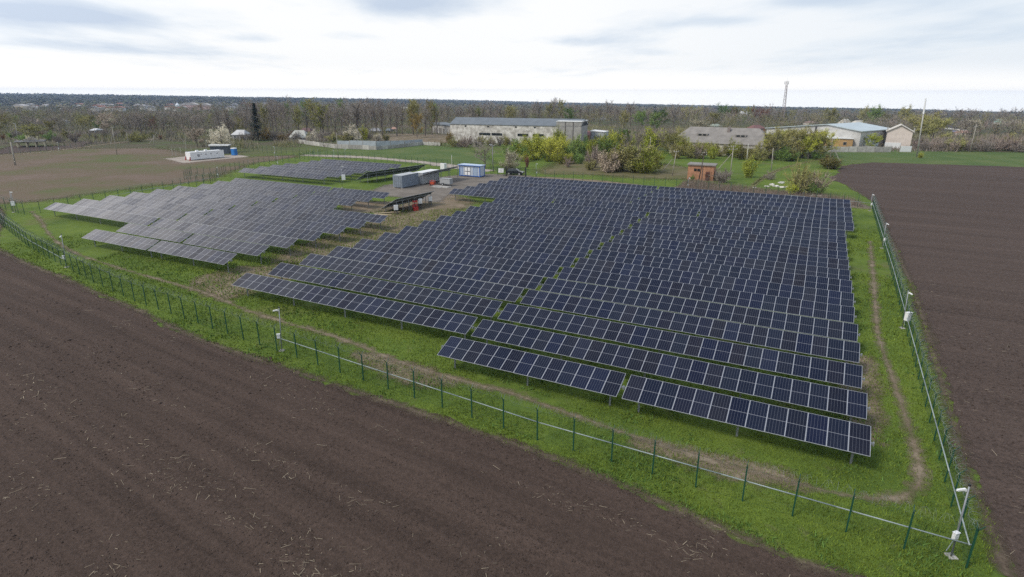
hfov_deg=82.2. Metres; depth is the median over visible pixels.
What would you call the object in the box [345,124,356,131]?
tree
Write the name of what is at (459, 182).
gravel yard
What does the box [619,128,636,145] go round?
tree
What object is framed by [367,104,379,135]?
tree
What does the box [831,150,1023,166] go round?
meadow strip
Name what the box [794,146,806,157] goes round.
shrub
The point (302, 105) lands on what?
tree
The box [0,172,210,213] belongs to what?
fence
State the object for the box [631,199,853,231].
solar table
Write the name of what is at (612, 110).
tree
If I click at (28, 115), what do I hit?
tree
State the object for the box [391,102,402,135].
tree
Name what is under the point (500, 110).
tree
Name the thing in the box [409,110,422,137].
tree
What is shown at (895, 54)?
sky
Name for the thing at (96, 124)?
tree
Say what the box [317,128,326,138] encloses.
shrub
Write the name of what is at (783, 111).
tree
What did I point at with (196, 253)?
solar table
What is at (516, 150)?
shrub
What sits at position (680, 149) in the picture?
shrub
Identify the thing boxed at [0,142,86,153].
garden field
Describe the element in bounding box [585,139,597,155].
shrub
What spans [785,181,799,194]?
shrub
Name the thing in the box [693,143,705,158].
shrub
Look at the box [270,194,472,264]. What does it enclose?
worn ground
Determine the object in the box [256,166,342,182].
solar table
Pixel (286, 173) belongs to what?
solar table
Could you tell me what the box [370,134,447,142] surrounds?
garden field
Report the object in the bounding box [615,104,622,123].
tree
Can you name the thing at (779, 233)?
solar table
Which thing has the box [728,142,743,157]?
shrub
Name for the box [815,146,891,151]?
concrete wall
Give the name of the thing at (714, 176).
shrub
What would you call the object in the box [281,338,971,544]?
cable conduit
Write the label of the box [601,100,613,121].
tree
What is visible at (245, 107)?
tree
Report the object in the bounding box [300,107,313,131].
tree
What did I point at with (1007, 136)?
shrub
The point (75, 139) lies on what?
shrub
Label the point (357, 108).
tree
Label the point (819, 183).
shrub
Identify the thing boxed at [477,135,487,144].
shrub
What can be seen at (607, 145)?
shrub
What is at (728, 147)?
shrub
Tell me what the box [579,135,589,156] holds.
shrub
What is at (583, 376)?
solar table
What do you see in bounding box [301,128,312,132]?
house
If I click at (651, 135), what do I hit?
shrub
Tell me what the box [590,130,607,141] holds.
garage
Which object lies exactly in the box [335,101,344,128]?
tree
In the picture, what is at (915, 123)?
tree
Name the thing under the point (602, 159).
shrub
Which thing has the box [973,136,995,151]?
shrub
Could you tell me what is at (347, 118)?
tree
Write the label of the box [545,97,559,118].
tree
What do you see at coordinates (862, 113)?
tree
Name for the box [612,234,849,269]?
solar table
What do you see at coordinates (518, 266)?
solar table
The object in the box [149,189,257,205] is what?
solar table
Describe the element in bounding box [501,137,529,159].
shrub
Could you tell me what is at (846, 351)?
solar table
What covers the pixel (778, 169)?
dirt track
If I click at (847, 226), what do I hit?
solar table
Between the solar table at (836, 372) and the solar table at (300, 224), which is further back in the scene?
the solar table at (300, 224)
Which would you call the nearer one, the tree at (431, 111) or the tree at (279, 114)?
the tree at (279, 114)
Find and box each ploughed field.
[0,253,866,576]
[829,162,1023,576]
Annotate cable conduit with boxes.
[107,178,207,196]
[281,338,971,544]
[872,202,969,545]
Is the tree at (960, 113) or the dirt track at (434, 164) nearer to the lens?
the dirt track at (434, 164)
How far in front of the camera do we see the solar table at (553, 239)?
78.58 m
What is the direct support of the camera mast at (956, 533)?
on the ground at (58, 224)
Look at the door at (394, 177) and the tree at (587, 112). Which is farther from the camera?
the tree at (587, 112)
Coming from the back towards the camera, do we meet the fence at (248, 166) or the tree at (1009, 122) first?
the tree at (1009, 122)
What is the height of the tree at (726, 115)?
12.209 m
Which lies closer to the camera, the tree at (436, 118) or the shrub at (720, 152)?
the shrub at (720, 152)
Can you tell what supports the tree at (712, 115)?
on the ground at (58, 224)
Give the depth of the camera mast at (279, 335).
46.81 m
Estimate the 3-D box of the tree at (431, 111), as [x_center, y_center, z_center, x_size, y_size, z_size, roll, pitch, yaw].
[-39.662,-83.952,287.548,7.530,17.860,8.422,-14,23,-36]
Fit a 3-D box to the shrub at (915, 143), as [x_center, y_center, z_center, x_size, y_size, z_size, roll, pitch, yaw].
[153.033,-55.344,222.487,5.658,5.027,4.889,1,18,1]
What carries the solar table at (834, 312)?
on the ground at (58, 224)
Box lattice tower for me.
[781,78,788,126]
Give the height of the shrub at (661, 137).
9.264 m
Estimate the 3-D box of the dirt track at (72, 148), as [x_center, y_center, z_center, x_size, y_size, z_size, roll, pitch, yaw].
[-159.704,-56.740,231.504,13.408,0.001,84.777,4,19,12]
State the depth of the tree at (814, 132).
198.82 m
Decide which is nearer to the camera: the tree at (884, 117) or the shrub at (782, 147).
the shrub at (782, 147)
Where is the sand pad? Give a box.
[166,155,246,162]
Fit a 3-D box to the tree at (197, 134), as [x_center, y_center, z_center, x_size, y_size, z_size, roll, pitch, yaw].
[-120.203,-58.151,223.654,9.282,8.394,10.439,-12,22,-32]
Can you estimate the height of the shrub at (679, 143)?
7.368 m
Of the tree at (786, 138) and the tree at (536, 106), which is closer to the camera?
the tree at (786, 138)
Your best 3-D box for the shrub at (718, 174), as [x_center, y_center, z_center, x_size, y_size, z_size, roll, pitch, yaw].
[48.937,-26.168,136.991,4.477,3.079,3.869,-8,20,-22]
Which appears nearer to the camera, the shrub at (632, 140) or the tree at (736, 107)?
the shrub at (632, 140)
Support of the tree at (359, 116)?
on the ground at (58, 224)
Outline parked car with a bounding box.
[507,168,523,174]
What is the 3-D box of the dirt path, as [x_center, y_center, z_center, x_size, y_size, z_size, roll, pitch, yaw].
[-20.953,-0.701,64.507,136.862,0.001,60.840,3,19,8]
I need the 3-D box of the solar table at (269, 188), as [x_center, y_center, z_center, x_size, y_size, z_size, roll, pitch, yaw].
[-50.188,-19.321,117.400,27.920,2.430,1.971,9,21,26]
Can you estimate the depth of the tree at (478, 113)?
449.81 m
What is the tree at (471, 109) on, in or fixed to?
on the ground at (58, 224)
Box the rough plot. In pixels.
[0,148,295,203]
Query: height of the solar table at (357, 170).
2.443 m
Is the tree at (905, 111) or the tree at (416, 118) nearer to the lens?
the tree at (416, 118)
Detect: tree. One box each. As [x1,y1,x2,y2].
[0,113,8,134]
[14,124,45,136]
[16,116,35,132]
[18,110,32,117]
[39,118,55,132]
[50,115,62,130]
[73,114,90,127]
[77,114,93,129]
[81,113,95,122]
[91,120,101,127]
[95,111,118,131]
[104,116,120,128]
[119,109,135,131]
[128,113,147,132]
[136,109,151,130]
[142,113,158,129]
[145,109,162,130]
[147,117,155,131]
[157,113,172,127]
[158,117,167,130]
[171,111,185,131]
[173,112,186,131]
[182,126,205,145]
[184,112,203,129]
[191,110,212,130]
[191,111,203,129]
[206,122,233,145]
[210,105,221,133]
[211,114,228,133]
[221,116,236,134]
[222,107,230,134]
[227,117,238,131]
[230,106,242,129]
[232,115,243,129]
[236,106,243,125]
[238,99,251,125]
[238,109,248,130]
[240,116,256,135]
[246,100,256,130]
[248,103,265,140]
[251,101,264,130]
[257,103,269,128]
[258,98,280,130]
[263,98,279,129]
[272,97,285,133]
[279,103,290,132]
[282,121,297,140]
[284,101,292,123]
[285,95,298,129]
[291,103,302,129]
[300,97,319,128]
[300,98,309,125]
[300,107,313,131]
[309,100,326,133]
[309,103,331,132]
[321,107,330,131]
[324,101,336,126]
[328,103,339,133]
[335,97,344,127]
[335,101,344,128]
[337,104,349,130]
[339,98,370,131]
[340,102,353,130]
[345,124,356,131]
[351,101,364,131]
[360,96,369,128]
[360,101,380,135]
[365,96,373,125]
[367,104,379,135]
[374,99,386,127]
[375,103,386,135]
[386,99,395,131]
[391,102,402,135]
[397,101,405,133]
[402,99,419,134]
[408,99,420,131]
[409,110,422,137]
[419,104,432,135]
[425,98,438,134]
[432,104,442,133]
[437,103,446,121]
[467,104,479,116]
[469,105,482,116]
[473,139,499,167]
[478,102,488,117]
[485,100,495,117]
[493,104,501,115]
[497,103,504,117]
[505,104,513,117]
[511,105,516,117]
[519,106,528,117]
[533,100,542,116]
[544,103,556,118]
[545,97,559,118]
[546,100,558,116]
[556,98,565,116]
[564,107,578,118]
[584,104,592,122]
[596,104,604,123]
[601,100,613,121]
[608,103,615,117]
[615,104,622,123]
[619,108,629,128]
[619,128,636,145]
[621,132,632,146]
[624,100,634,125]
[632,109,646,127]
[632,129,645,146]
[644,112,662,132]
[646,110,652,121]
[648,107,669,128]
[652,130,665,149]
[659,128,682,152]
[660,126,677,150]
[664,104,684,127]
[675,107,687,124]
[679,105,693,123]
[685,106,702,120]
[686,118,711,127]
[701,104,710,121]
[707,112,720,123]
[717,101,734,119]
[722,110,730,123]
[732,105,741,113]
[742,106,753,117]
[752,105,761,123]
[758,106,771,124]
[762,126,797,159]
[762,133,778,146]
[763,103,778,117]
[763,133,783,158]
[769,129,789,147]
[774,107,788,126]
[777,133,789,149]
[786,127,803,150]
[789,127,810,158]
[797,129,823,158]
[806,126,829,150]
[808,132,832,157]
[812,128,840,151]
[822,106,840,123]
[856,103,869,120]
[864,133,883,145]
[867,104,885,124]
[880,113,890,125]
[897,104,914,120]
[903,110,947,137]
[919,114,953,141]
[947,106,972,121]
[956,118,976,134]
[961,119,985,137]
[962,109,979,120]
[977,120,987,135]
[980,108,994,127]
[993,111,1010,123]
[995,107,1016,119]
[996,118,1023,130]
[1001,120,1018,133]
[1014,108,1023,118]
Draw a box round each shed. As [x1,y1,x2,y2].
[208,144,230,153]
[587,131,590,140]
[825,136,853,146]
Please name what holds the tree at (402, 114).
on the garden field at (438, 138)
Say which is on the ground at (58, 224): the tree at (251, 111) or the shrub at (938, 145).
the tree at (251, 111)
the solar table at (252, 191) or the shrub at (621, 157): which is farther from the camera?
the shrub at (621, 157)
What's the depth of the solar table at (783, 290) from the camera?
59.16 m
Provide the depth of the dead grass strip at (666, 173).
155.85 m
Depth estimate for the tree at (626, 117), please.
371.36 m
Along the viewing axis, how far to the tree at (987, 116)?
467.36 m
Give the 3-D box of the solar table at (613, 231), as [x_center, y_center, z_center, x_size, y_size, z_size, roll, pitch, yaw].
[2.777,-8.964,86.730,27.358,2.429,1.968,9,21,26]
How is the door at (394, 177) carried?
in the container at (403, 180)
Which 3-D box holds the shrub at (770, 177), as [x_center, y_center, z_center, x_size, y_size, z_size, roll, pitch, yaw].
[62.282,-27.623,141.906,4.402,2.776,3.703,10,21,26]
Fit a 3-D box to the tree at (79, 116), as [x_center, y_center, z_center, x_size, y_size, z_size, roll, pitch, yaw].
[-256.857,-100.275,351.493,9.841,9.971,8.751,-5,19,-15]
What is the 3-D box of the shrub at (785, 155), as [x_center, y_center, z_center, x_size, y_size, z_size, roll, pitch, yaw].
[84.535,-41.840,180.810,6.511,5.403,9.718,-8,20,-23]
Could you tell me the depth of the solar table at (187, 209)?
98.60 m
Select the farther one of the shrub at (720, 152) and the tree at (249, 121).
the tree at (249, 121)
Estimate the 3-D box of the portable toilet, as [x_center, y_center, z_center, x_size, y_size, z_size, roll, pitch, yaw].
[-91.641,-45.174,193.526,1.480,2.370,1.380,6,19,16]
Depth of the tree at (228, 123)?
283.89 m
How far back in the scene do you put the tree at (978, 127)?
308.61 m
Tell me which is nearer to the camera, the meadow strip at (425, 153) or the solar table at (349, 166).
the solar table at (349, 166)
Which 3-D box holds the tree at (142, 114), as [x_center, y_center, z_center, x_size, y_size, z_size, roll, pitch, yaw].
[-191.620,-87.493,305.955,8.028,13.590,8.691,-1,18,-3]
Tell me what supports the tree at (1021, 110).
on the ground at (58, 224)
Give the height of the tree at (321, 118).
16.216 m
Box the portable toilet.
[230,148,237,154]
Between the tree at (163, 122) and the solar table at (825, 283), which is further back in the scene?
the tree at (163, 122)
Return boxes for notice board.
[498,168,503,175]
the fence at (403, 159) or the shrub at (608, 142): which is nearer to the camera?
the fence at (403, 159)
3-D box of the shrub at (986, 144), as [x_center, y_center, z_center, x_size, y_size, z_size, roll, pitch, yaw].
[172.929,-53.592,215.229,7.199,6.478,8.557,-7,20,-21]
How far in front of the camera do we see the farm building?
198.77 m
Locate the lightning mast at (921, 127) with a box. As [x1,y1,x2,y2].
[916,98,926,156]
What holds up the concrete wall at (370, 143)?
on the meadow strip at (425, 153)
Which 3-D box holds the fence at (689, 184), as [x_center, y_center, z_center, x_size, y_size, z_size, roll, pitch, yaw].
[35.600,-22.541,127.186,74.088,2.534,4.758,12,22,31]
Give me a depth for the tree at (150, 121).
313.08 m
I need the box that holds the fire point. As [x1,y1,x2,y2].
[412,200,418,210]
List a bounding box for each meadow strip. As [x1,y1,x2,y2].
[301,145,496,165]
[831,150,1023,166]
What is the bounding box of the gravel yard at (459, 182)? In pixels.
[373,174,529,201]
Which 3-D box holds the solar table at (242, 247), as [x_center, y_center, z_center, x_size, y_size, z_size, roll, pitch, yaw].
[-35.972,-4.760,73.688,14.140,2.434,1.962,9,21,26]
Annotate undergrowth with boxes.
[0,121,1021,151]
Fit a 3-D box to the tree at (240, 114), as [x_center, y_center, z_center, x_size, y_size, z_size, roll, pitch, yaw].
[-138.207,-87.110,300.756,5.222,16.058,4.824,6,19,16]
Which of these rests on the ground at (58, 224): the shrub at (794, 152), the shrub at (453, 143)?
the shrub at (794, 152)
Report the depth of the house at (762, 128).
340.30 m
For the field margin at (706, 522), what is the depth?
34.89 m
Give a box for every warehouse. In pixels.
[450,117,587,143]
[766,122,886,146]
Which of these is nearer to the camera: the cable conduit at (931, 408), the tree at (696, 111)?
the cable conduit at (931, 408)
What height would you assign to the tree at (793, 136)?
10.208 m
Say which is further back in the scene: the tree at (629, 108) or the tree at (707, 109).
the tree at (707, 109)
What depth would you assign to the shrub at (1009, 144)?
215.31 m
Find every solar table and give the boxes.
[44,202,157,225]
[73,199,185,219]
[82,229,158,257]
[101,195,211,214]
[116,223,191,244]
[126,192,234,210]
[148,241,236,272]
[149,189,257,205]
[150,218,297,255]
[172,186,277,201]
[178,213,322,247]
[183,234,268,263]
[196,184,297,197]
[205,209,346,240]
[212,181,314,194]
[229,205,366,234]
[230,178,331,191]
[232,273,477,338]
[239,168,327,184]
[253,201,386,229]
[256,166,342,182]
[268,263,501,320]
[270,165,354,179]
[274,197,339,208]
[284,163,367,173]
[295,194,356,211]
[298,162,380,170]
[299,254,523,303]
[309,160,390,171]
[312,190,373,207]
[320,159,401,167]
[327,246,542,289]
[329,187,388,203]
[353,238,559,277]
[356,164,425,181]
[377,232,575,266]
[381,191,433,208]
[398,226,589,257]
[418,220,600,249]
[422,166,457,184]
[436,215,611,242]
[437,336,625,405]
[449,188,554,202]
[452,211,621,236]
[464,186,630,202]
[466,206,629,231]
[471,319,869,424]
[476,183,638,200]
[480,202,638,225]
[486,180,644,197]
[492,198,646,220]
[497,303,864,389]
[498,178,651,194]
[506,176,657,192]
[520,289,861,362]
[540,278,859,341]
[554,197,698,216]
[557,267,856,322]
[574,257,855,306]
[589,249,853,292]
[601,242,851,279]
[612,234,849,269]
[622,228,848,259]
[622,375,874,463]
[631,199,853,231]
[631,222,847,252]
[638,196,851,216]
[639,217,846,242]
[646,193,851,212]
[647,212,845,236]
[653,189,851,207]
[657,186,850,204]
[699,210,854,236]
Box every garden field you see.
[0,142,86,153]
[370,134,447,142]
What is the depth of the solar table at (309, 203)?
100.75 m
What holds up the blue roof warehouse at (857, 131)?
on the ground at (58, 224)
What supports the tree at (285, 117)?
on the ground at (58, 224)
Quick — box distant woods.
[0,92,1023,135]
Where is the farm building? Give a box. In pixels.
[669,126,777,156]
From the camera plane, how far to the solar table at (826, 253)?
74.06 m
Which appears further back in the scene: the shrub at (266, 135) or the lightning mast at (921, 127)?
the shrub at (266, 135)
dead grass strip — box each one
[537,159,687,179]
[678,185,871,208]
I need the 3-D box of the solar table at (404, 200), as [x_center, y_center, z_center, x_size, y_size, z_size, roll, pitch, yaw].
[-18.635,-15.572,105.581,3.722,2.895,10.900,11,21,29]
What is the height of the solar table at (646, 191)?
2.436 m
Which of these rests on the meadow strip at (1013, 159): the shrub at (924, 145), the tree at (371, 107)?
the shrub at (924, 145)
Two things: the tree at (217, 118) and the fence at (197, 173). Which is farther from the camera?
the tree at (217, 118)
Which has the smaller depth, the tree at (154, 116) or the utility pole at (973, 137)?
the utility pole at (973, 137)
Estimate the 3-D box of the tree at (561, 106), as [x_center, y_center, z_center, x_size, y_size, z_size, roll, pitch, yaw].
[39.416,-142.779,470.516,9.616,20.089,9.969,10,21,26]
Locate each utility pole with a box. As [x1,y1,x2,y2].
[10,142,15,164]
[662,151,678,175]
[698,152,706,180]
[719,145,735,177]
[970,124,977,151]
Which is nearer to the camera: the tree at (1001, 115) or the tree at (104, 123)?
the tree at (104, 123)
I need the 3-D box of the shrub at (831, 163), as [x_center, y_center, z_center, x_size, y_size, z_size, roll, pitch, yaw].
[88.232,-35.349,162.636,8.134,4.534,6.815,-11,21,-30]
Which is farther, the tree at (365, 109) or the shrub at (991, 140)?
the tree at (365, 109)
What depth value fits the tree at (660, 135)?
209.63 m
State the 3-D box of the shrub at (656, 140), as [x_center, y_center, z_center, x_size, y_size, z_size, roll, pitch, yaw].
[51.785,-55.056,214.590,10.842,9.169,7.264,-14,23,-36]
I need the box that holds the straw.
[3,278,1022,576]
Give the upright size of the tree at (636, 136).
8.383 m
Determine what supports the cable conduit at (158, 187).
attached to the fence at (98, 193)
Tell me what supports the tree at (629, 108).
on the ground at (58, 224)
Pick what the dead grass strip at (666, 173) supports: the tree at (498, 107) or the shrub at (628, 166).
the shrub at (628, 166)
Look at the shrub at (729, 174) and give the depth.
136.87 m
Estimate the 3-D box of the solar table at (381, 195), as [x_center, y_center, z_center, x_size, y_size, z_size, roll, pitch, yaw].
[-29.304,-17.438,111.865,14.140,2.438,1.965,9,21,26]
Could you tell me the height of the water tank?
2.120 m
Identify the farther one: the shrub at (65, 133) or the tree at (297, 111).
the tree at (297, 111)
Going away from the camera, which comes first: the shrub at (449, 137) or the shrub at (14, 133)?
the shrub at (449, 137)
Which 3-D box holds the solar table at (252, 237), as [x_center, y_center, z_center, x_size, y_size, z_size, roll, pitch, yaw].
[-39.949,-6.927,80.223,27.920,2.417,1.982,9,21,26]
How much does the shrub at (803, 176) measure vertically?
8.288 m
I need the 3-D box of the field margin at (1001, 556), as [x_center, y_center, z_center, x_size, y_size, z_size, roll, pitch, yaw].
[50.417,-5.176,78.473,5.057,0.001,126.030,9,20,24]
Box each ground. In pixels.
[0,94,1023,576]
[191,263,302,298]
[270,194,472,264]
[341,201,400,212]
[351,351,455,388]
[628,438,807,492]
[838,356,887,444]
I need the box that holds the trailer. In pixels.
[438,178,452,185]
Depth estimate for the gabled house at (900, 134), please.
223.66 m
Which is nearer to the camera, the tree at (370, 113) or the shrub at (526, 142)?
the shrub at (526, 142)
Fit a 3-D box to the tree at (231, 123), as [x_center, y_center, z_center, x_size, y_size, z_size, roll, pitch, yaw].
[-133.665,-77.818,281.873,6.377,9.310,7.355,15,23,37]
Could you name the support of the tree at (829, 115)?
on the ground at (58, 224)
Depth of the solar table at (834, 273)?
66.65 m
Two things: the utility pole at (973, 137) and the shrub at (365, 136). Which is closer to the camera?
the utility pole at (973, 137)
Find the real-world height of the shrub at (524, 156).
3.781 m
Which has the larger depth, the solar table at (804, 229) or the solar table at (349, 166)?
the solar table at (349, 166)
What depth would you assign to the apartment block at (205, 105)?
1021.73 m
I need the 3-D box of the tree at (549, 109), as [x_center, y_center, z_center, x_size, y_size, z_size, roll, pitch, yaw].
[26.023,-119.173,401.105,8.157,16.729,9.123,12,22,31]
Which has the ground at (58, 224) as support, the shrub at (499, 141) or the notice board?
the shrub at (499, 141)
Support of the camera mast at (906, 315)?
on the ground at (58, 224)
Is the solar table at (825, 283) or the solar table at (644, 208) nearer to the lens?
the solar table at (825, 283)
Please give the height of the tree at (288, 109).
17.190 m
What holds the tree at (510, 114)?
on the ground at (58, 224)
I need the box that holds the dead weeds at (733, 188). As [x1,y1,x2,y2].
[676,178,864,206]
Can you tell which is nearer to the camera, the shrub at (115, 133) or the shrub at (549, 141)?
the shrub at (549, 141)
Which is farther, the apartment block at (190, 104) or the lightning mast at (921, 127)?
the apartment block at (190, 104)
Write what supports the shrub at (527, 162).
on the ground at (58, 224)
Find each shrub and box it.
[9,128,22,137]
[14,133,25,142]
[40,131,58,140]
[50,134,64,142]
[59,128,72,136]
[68,130,80,141]
[107,129,121,138]
[124,130,148,141]
[245,129,256,139]
[258,127,277,139]
[265,128,281,140]
[278,135,286,140]
[290,132,300,138]
[306,134,319,141]
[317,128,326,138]
[323,133,338,140]
[337,132,354,140]
[343,127,361,139]
[357,124,367,139]
[373,133,382,140]
[382,134,389,140]
[445,131,453,142]
[448,135,460,146]
[455,136,463,146]
[460,133,471,146]
[473,135,482,146]
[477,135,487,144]
[493,136,503,145]
[497,146,521,168]
[499,133,509,145]
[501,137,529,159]
[515,135,539,155]
[515,139,530,159]
[518,133,533,148]
[518,152,531,161]
[524,132,549,157]
[525,156,529,166]
[540,131,565,160]
[542,134,555,153]
[543,154,554,161]
[549,143,556,153]
[552,123,567,141]
[554,151,572,163]
[556,138,568,157]
[560,133,588,156]
[564,156,571,166]
[572,151,584,163]
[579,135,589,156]
[583,145,601,167]
[583,159,596,169]
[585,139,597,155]
[587,135,606,151]
[592,133,619,155]
[597,147,620,172]
[598,128,618,150]
[601,133,616,153]
[606,139,632,171]
[608,130,625,150]
[621,138,664,172]
[628,134,637,144]
[629,141,667,172]
[640,125,659,147]
[651,129,661,146]
[657,124,666,145]
[666,141,684,158]
[674,136,700,151]
[674,138,687,155]
[680,135,689,155]
[683,143,695,157]
[685,140,706,158]
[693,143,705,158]
[706,169,721,180]
[707,143,721,158]
[714,143,727,155]
[714,171,729,182]
[715,170,733,182]
[722,135,739,155]
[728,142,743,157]
[733,142,753,159]
[742,154,760,177]
[743,147,758,159]
[746,141,762,159]
[752,148,771,160]
[763,170,776,179]
[773,146,799,160]
[776,145,785,158]
[783,157,823,193]
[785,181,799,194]
[789,148,799,160]
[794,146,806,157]
[797,168,834,193]
[801,182,827,194]
[812,148,825,159]
[817,154,840,166]
[819,155,845,168]
[911,138,920,148]
[917,138,932,150]
[927,135,947,150]
[945,137,968,150]
[947,138,964,150]
[963,138,978,151]
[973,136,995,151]
[973,136,996,149]
[986,133,996,149]
[991,134,1012,150]
[1000,133,1020,150]
[1004,135,1022,150]
[1008,139,1023,151]
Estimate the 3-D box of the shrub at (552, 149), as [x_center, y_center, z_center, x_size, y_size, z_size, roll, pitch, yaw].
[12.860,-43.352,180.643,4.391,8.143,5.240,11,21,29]
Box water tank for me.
[440,163,446,168]
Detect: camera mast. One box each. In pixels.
[9,190,15,212]
[59,234,69,267]
[273,306,284,351]
[881,221,888,248]
[900,289,912,328]
[944,484,970,559]
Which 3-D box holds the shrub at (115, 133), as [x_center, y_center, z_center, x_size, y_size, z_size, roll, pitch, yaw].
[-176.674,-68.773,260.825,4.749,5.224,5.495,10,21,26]
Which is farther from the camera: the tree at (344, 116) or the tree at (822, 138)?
the tree at (344, 116)
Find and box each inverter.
[394,205,397,213]
[418,199,421,208]
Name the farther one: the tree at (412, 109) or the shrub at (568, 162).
the tree at (412, 109)
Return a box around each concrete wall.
[298,139,375,149]
[336,139,422,145]
[376,142,439,149]
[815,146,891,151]
[899,146,911,151]
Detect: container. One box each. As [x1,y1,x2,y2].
[185,149,223,160]
[393,172,418,187]
[417,169,438,184]
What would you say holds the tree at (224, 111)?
on the ground at (58, 224)
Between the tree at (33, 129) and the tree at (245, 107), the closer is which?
the tree at (33, 129)
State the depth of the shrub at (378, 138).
249.88 m
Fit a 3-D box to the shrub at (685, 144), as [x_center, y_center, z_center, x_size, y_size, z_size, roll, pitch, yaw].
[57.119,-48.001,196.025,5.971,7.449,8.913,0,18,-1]
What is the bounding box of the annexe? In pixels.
[432,122,449,133]
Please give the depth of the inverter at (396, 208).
100.18 m
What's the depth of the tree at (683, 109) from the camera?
472.40 m
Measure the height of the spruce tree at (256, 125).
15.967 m
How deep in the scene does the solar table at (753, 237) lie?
77.70 m
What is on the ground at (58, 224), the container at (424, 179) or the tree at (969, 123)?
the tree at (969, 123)
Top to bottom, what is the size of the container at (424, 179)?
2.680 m
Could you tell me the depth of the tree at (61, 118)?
320.07 m
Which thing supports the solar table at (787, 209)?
on the ground at (58, 224)
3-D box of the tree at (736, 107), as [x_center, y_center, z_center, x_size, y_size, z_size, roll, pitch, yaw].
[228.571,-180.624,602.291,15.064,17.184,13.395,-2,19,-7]
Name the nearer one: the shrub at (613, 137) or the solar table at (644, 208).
the solar table at (644, 208)
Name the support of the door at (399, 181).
in the container at (403, 180)
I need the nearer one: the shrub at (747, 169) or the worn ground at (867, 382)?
the worn ground at (867, 382)
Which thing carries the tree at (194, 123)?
on the ground at (58, 224)
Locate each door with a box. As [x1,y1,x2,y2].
[393,176,397,186]
[397,176,401,186]
[473,168,476,175]
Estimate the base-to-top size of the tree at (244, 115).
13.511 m
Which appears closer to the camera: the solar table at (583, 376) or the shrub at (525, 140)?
the solar table at (583, 376)
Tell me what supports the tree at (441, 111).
on the ground at (58, 224)
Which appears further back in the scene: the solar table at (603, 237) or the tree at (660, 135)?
the tree at (660, 135)
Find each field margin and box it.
[0,208,863,576]
[848,186,1021,576]
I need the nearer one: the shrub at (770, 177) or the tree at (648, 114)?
the shrub at (770, 177)
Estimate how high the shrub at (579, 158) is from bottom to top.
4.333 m
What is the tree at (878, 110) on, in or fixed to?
on the ground at (58, 224)
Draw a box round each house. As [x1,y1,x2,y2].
[14,135,46,147]
[231,130,250,139]
[288,130,307,140]
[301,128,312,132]
[747,125,765,131]
[884,124,914,147]
[946,122,963,128]
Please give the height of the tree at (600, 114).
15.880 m
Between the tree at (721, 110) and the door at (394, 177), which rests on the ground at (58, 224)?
the tree at (721, 110)
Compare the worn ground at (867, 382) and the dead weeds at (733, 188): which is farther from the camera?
the dead weeds at (733, 188)
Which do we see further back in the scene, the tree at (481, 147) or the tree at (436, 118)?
the tree at (436, 118)
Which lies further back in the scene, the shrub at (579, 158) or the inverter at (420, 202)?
the shrub at (579, 158)
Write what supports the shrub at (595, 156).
on the dead grass strip at (666, 173)
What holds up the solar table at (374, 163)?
on the ground at (58, 224)
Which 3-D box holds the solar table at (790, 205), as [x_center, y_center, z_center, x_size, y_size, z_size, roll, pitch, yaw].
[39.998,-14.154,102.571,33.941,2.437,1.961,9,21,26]
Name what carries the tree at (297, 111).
on the ground at (58, 224)
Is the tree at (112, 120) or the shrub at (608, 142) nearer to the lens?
the shrub at (608, 142)
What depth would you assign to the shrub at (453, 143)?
225.74 m
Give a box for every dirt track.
[4,138,166,154]
[300,155,492,171]
[537,177,636,184]
[750,158,823,184]
[751,159,823,186]
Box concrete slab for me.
[430,185,451,187]
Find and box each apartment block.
[12,104,28,109]
[182,103,201,109]
[201,103,211,109]
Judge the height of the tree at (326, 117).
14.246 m
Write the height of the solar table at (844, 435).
2.440 m
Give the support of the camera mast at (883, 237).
on the ground at (58, 224)
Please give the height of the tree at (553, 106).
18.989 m
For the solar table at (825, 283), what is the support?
on the ground at (58, 224)
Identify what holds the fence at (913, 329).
on the ground at (58, 224)
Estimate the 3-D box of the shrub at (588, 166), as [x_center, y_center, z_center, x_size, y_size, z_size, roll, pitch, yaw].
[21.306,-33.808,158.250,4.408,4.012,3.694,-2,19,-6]
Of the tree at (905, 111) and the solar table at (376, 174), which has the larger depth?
the tree at (905, 111)
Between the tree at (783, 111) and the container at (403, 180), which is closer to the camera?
the container at (403, 180)
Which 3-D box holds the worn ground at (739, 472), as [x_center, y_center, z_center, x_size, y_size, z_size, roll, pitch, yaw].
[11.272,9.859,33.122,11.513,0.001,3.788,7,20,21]
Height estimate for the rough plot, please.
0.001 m
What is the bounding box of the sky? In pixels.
[0,0,1023,111]
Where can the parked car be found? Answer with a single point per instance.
(516, 171)
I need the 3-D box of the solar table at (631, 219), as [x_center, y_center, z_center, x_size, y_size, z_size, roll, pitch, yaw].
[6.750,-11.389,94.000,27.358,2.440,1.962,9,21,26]
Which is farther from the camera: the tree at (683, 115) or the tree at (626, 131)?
the tree at (683, 115)
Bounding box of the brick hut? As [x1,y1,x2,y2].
[687,162,717,180]
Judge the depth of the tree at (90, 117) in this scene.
376.50 m
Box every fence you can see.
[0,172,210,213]
[0,211,979,567]
[9,133,149,154]
[155,132,327,155]
[183,167,217,181]
[209,152,312,182]
[312,151,504,174]
[526,169,874,207]
[872,196,985,568]
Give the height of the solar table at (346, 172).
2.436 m
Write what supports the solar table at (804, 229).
on the ground at (58, 224)
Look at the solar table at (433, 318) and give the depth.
52.97 m
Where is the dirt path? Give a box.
[29,211,929,502]
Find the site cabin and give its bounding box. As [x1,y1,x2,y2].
[458,163,484,176]
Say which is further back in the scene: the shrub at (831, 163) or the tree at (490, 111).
the tree at (490, 111)

